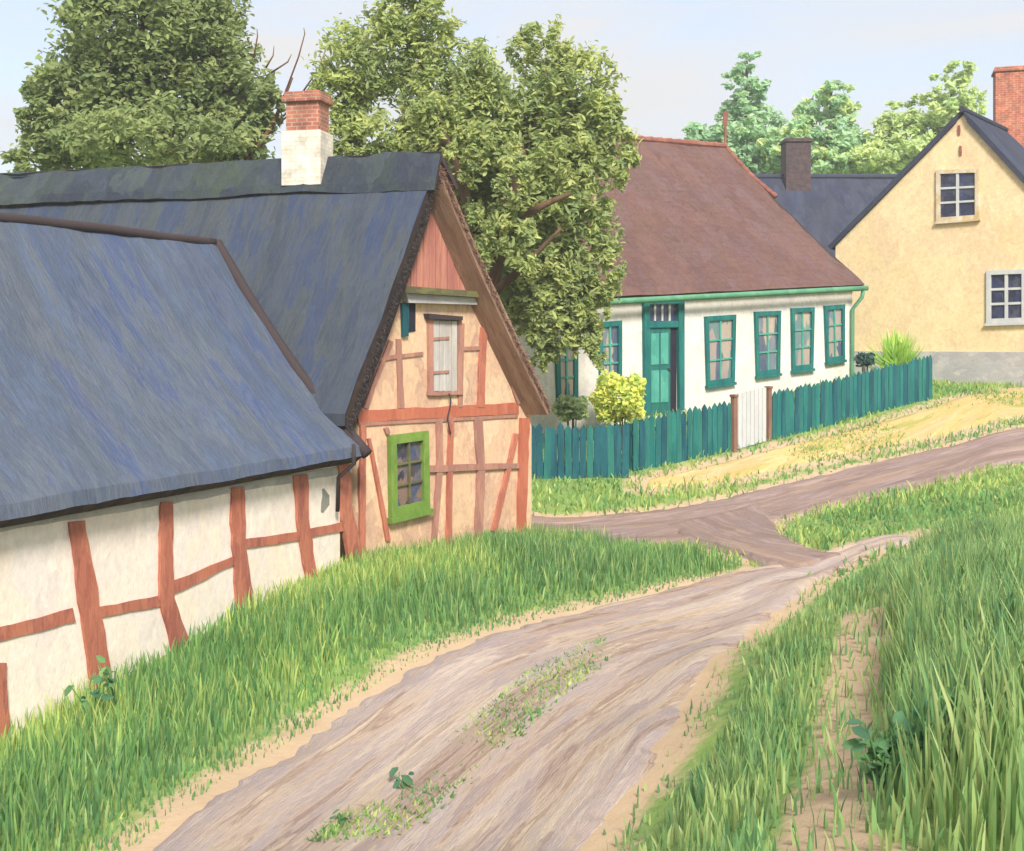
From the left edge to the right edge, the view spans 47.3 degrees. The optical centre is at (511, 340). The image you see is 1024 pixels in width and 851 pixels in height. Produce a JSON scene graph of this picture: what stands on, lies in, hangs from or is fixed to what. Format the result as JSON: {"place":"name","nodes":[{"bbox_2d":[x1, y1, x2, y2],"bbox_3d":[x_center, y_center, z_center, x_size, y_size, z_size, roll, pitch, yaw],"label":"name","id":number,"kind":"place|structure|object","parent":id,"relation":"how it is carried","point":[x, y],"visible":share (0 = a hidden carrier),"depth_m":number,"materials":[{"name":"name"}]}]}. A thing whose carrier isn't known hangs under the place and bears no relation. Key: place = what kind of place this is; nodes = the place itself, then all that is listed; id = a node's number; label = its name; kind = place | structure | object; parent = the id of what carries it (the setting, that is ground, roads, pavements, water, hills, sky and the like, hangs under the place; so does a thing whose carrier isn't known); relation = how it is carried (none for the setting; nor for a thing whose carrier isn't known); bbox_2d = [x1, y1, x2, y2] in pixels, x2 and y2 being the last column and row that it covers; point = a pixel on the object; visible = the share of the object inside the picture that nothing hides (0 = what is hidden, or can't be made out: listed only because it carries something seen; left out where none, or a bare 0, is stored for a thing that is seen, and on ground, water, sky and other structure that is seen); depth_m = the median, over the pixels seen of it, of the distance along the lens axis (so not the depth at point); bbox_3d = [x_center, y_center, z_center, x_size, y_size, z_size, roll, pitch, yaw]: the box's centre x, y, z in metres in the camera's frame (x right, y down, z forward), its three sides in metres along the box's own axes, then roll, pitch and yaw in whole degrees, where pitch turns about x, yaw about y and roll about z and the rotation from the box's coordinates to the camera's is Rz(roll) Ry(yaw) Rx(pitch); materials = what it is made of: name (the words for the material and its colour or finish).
{"place":"outdoors","nodes":[
{"label":"outdoors","id":0,"kind":"place"},
{"bbox_2d":[0,521,738,850],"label":"verge grass","id":1,"kind":"structure","parent":0,"point":[479,568],"depth_m":12.22,"materials":[{"name":"green plant"}]},
{"bbox_2d":[0,385,1023,850],"bbox_3d":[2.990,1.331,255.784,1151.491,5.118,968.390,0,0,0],"label":"ground","id":2,"kind":"structure","parent":0,"point":[694,743],"depth_m":10.81,"materials":[{"name":"beige soil"}]},
{"bbox_2d":[64,675,113,716],"bbox_3d":[-3.823,3.302,10.607,0.433,0.511,0.222,0,0,-15],"label":"leafy weed","id":3,"kind":"object","parent":2,"relation":"on","point":[96,693],"visible":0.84,"depth_m":10.58,"materials":[{"name":"green plant"}]},
{"bbox_2d":[96,655,119,705],"bbox_3d":[-3.657,3.218,10.671,0.223,0.652,0.317,0,0,-26],"label":"leafy weed","id":4,"kind":"object","parent":2,"relation":"on","point":[109,672],"visible":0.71,"depth_m":10.70,"materials":[{"name":"green plant"}]},
{"bbox_2d":[0,0,327,172],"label":"broad tree","id":5,"kind":"object","parent":2,"relation":"on","point":[114,110],"visible":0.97,"depth_m":26.10,"materials":[{"name":"green plant"}]},
{"bbox_2d":[0,212,371,740],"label":"thatched barn","id":6,"kind":"structure","parent":2,"relation":"on","point":[180,451],"depth_m":12.87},
{"bbox_2d":[0,90,552,556],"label":"gabled barn","id":7,"kind":"structure","parent":2,"relation":"on","point":[370,284],"depth_m":17.40,"materials":[{"name":"paint"}]},
{"bbox_2d":[387,431,433,523],"bbox_3d":[-1.472,1.965,17.010,0.108,1.270,0.916,0,0,37],"label":"window","id":8,"kind":"structure","parent":7,"relation":"in","point":[408,458],"depth_m":16.99,"materials":[{"name":"green paint"}]},
{"bbox_2d":[423,313,462,395],"bbox_3d":[-1.010,0.211,17.628,0.110,1.230,0.864,0,0,37],"label":"loft door","id":9,"kind":"structure","parent":7,"relation":"in","point":[444,338],"depth_m":17.62,"materials":[{"name":"beige wood"}]},
{"bbox_2d":[329,809,351,824],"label":"leafy weed","id":10,"kind":"object","parent":2,"relation":"on","point":[341,816],"visible":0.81,"depth_m":9.05,"materials":[{"name":"green plant"}]},
{"bbox_2d":[389,767,413,788],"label":"leafy weed","id":11,"kind":"object","parent":2,"relation":"on","point":[407,780],"visible":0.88,"depth_m":9.79,"materials":[{"name":"green plant"}]},
{"bbox_2d":[301,0,643,374],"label":"willow tree","id":12,"kind":"object","parent":2,"relation":"on","point":[488,157],"visible":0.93,"depth_m":23.05,"materials":[{"name":"green plant"}]},
{"bbox_2d":[551,394,588,441],"bbox_3d":[1.262,1.832,25.008,0.782,1.412,0.832,0,0,42],"label":"garden shrub","id":13,"kind":"object","parent":2,"relation":"on","point":[572,408],"visible":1,"depth_m":24.84,"materials":[{"name":"green plant"}]},
{"bbox_2d":[532,422,628,478],"bbox_3d":[1.150,2.298,24.056,2.540,1.314,0.187,0,0,-8],"label":"picket fence","id":14,"kind":"object","parent":2,"relation":"on","point":[607,462],"visible":0.75,"depth_m":24.00,"materials":[{"name":"blue paint"}]},
{"bbox_2d":[587,369,646,450],"bbox_3d":[2.331,1.521,25.569,1.244,1.832,1.262,0,0,-36],"label":"flowering bush","id":15,"kind":"object","parent":2,"relation":"on","point":[630,390],"visible":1,"depth_m":25.36,"materials":[{"name":"yellow plant"}]},
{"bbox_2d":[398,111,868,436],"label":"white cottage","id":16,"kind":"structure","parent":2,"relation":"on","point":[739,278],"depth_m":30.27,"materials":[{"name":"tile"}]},
{"bbox_2d":[555,336,577,401],"bbox_3d":[1.241,0.644,26.226,0.700,1.553,0.103,0,0,-38],"label":"window","id":17,"kind":"structure","parent":16,"relation":"in","point":[566,371],"depth_m":26.23,"materials":[{"name":"teal paint"}]},
{"bbox_2d":[598,320,621,386],"bbox_3d":[2.283,0.336,27.055,0.774,1.627,0.103,0,0,-38],"label":"window","id":18,"kind":"structure","parent":16,"relation":"in","point":[612,336],"depth_m":27.15,"materials":[{"name":"teal paint"}]},
{"bbox_2d":[642,301,684,413],"bbox_3d":[3.645,0.389,28.138,1.369,2.781,0.103,0,0,-38],"label":"door","id":19,"kind":"structure","parent":16,"relation":"in","point":[663,349],"depth_m":28.12,"materials":[{"name":"teal paint"}]},
{"bbox_2d":[704,315,736,388],"bbox_3d":[5.247,0.260,29.411,1.149,1.862,0.103,0,0,-38],"label":"window","id":20,"kind":"structure","parent":16,"relation":"in","point":[719,331],"depth_m":29.42,"materials":[{"name":"teal paint"}]},
{"bbox_2d":[753,311,781,378],"bbox_3d":[6.685,0.092,30.554,1.043,1.782,0.103,0,0,-38],"label":"window","id":21,"kind":"structure","parent":16,"relation":"in","point":[767,324],"depth_m":30.56,"materials":[{"name":"teal paint"}]},
{"bbox_2d":[790,307,814,373],"bbox_3d":[7.827,-0.024,31.461,0.981,1.782,0.103,0,0,-38],"label":"window","id":22,"kind":"structure","parent":16,"relation":"in","point":[802,320],"depth_m":31.45,"materials":[{"name":"teal paint"}]},
{"bbox_2d":[823,304,846,364],"bbox_3d":[8.930,-0.178,32.338,0.936,1.685,0.103,0,0,-38],"label":"window","id":23,"kind":"structure","parent":16,"relation":"in","point":[834,315],"depth_m":32.35,"materials":[{"name":"teal paint"}]},
{"bbox_2d":[306,388,1023,842],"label":"track grass","id":24,"kind":"structure","parent":2,"relation":"on","point":[336,828],"depth_m":11.44,"materials":[{"name":"green plant"}]},
{"bbox_2d":[628,401,730,471],"bbox_3d":[3.705,2.102,25.525,3.071,1.510,0.187,0,0,-38],"label":"picket fence","id":25,"kind":"object","parent":2,"relation":"on","point":[668,437],"visible":0.91,"depth_m":25.35,"materials":[{"name":"green paint"}]},
{"bbox_2d":[682,50,789,173],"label":"conifer tree","id":26,"kind":"object","parent":2,"relation":"on","point":[742,132],"visible":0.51,"depth_m":68.97,"materials":[{"name":"green plant"}]},
{"bbox_2d":[729,386,772,452],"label":"garden gate","id":27,"kind":"structure","parent":2,"relation":"on","point":[751,417],"depth_m":26.78,"materials":[{"name":"white paint"}]},
{"bbox_2d":[532,372,1023,592],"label":"meadow grass","id":28,"kind":"structure","parent":2,"relation":"on","point":[965,483],"depth_m":22.89,"materials":[{"name":"green plant"}]},
{"bbox_2d":[532,427,1023,568],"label":"side lane","id":29,"kind":"structure","parent":2,"relation":"on","point":[745,523],"depth_m":22.92,"materials":[{"name":"brown soil"}]},
{"bbox_2d":[603,507,1023,850],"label":"bank grass","id":30,"kind":"structure","parent":2,"relation":"on","point":[953,594],"depth_m":7.54,"materials":[{"name":"green plant"}]},
{"bbox_2d":[755,80,883,173],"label":"hill tree","id":31,"kind":"object","parent":2,"relation":"on","point":[834,141],"visible":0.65,"depth_m":67.14,"materials":[{"name":"green plant"}]},
{"bbox_2d":[754,138,897,256],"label":"slate house","id":32,"kind":"structure","parent":2,"relation":"on","point":[825,210],"depth_m":51.35,"materials":[{"name":"stone"}]},
{"bbox_2d":[772,355,932,439],"bbox_3d":[8.545,1.397,29.186,6.128,2.052,0.187,0,0,-35],"label":"picket fence","id":33,"kind":"object","parent":2,"relation":"on","point":[826,402],"visible":0.9,"depth_m":28.97,"materials":[{"name":"green paint"}]},
{"bbox_2d":[854,352,874,372],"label":"shrub","id":34,"kind":"object","parent":2,"relation":"on","point":[864,359],"visible":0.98,"depth_m":31.51,"materials":[{"name":"green plant"}]},
{"bbox_2d":[841,711,904,796],"bbox_3d":[1.859,2.146,6.012,0.330,0.460,0.250,0,0,14],"label":"leafy weed","id":35,"kind":"object","parent":2,"relation":"on","point":[878,747],"visible":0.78,"depth_m":6.00,"materials":[{"name":"green plant"}]},
{"bbox_2d":[857,326,932,370],"bbox_3d":[10.606,0.438,32.244,2.160,1.796,2.374,0,0,0],"label":"spiky shrub","id":36,"kind":"object","parent":2,"relation":"on","point":[896,350],"visible":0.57,"depth_m":31.89,"materials":[{"name":"green plant"}]},
{"bbox_2d":[831,59,988,173],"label":"hill tree","id":37,"kind":"object","parent":2,"relation":"on","point":[900,150],"visible":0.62,"depth_m":65.19,"materials":[{"name":"green plant"}]},
{"bbox_2d":[890,695,943,754],"bbox_3d":[2.154,2.101,6.194,0.256,0.456,0.312,0,0,0],"label":"leafy weed","id":38,"kind":"object","parent":2,"relation":"on","point":[905,724],"visible":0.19,"depth_m":6.13,"materials":[{"name":"green plant"}]},
{"bbox_2d":[828,65,1023,385],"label":"yellow house","id":39,"kind":"structure","parent":2,"relation":"on","point":[927,243],"depth_m":35.31,"materials":[{"name":"paint"}]},
{"bbox_2d":[934,169,980,223],"bbox_3d":[13.339,-4.355,35.052,1.335,1.640,0.103,0,0,39],"label":"attic window","id":40,"kind":"structure","parent":39,"relation":"in","point":[957,190],"depth_m":35.05,"materials":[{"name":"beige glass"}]},
{"bbox_2d":[984,269,1023,325],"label":"window","id":41,"kind":"structure","parent":39,"relation":"in","point":[1004,288],"depth_m":34.19,"materials":[{"name":"white paint"}]},
{"bbox_2d":[941,687,992,743],"bbox_3d":[2.356,2.003,5.975,0.323,0.452,0.241,0,0,26],"label":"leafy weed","id":42,"kind":"object","parent":2,"relation":"on","point":[949,689],"visible":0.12,"depth_m":6.01,"materials":[{"name":"green plant"}]},
{"bbox_2d":[0,0,1023,173],"label":"sky","id":43,"kind":"structure","parent":0,"point":[674,54],"materials":[{"name":"blue"}]},
{"bbox_2d":[153,535,914,850],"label":"dirt track","id":44,"kind":"structure","parent":0,"point":[571,768],"depth_m":10.72,"materials":[{"name":"brown soil"}]},
{"bbox_2d":[647,390,1023,487],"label":"sandy path","id":45,"kind":"structure","parent":0,"point":[955,417],"depth_m":27.90,"materials":[{"name":"beige sand"}]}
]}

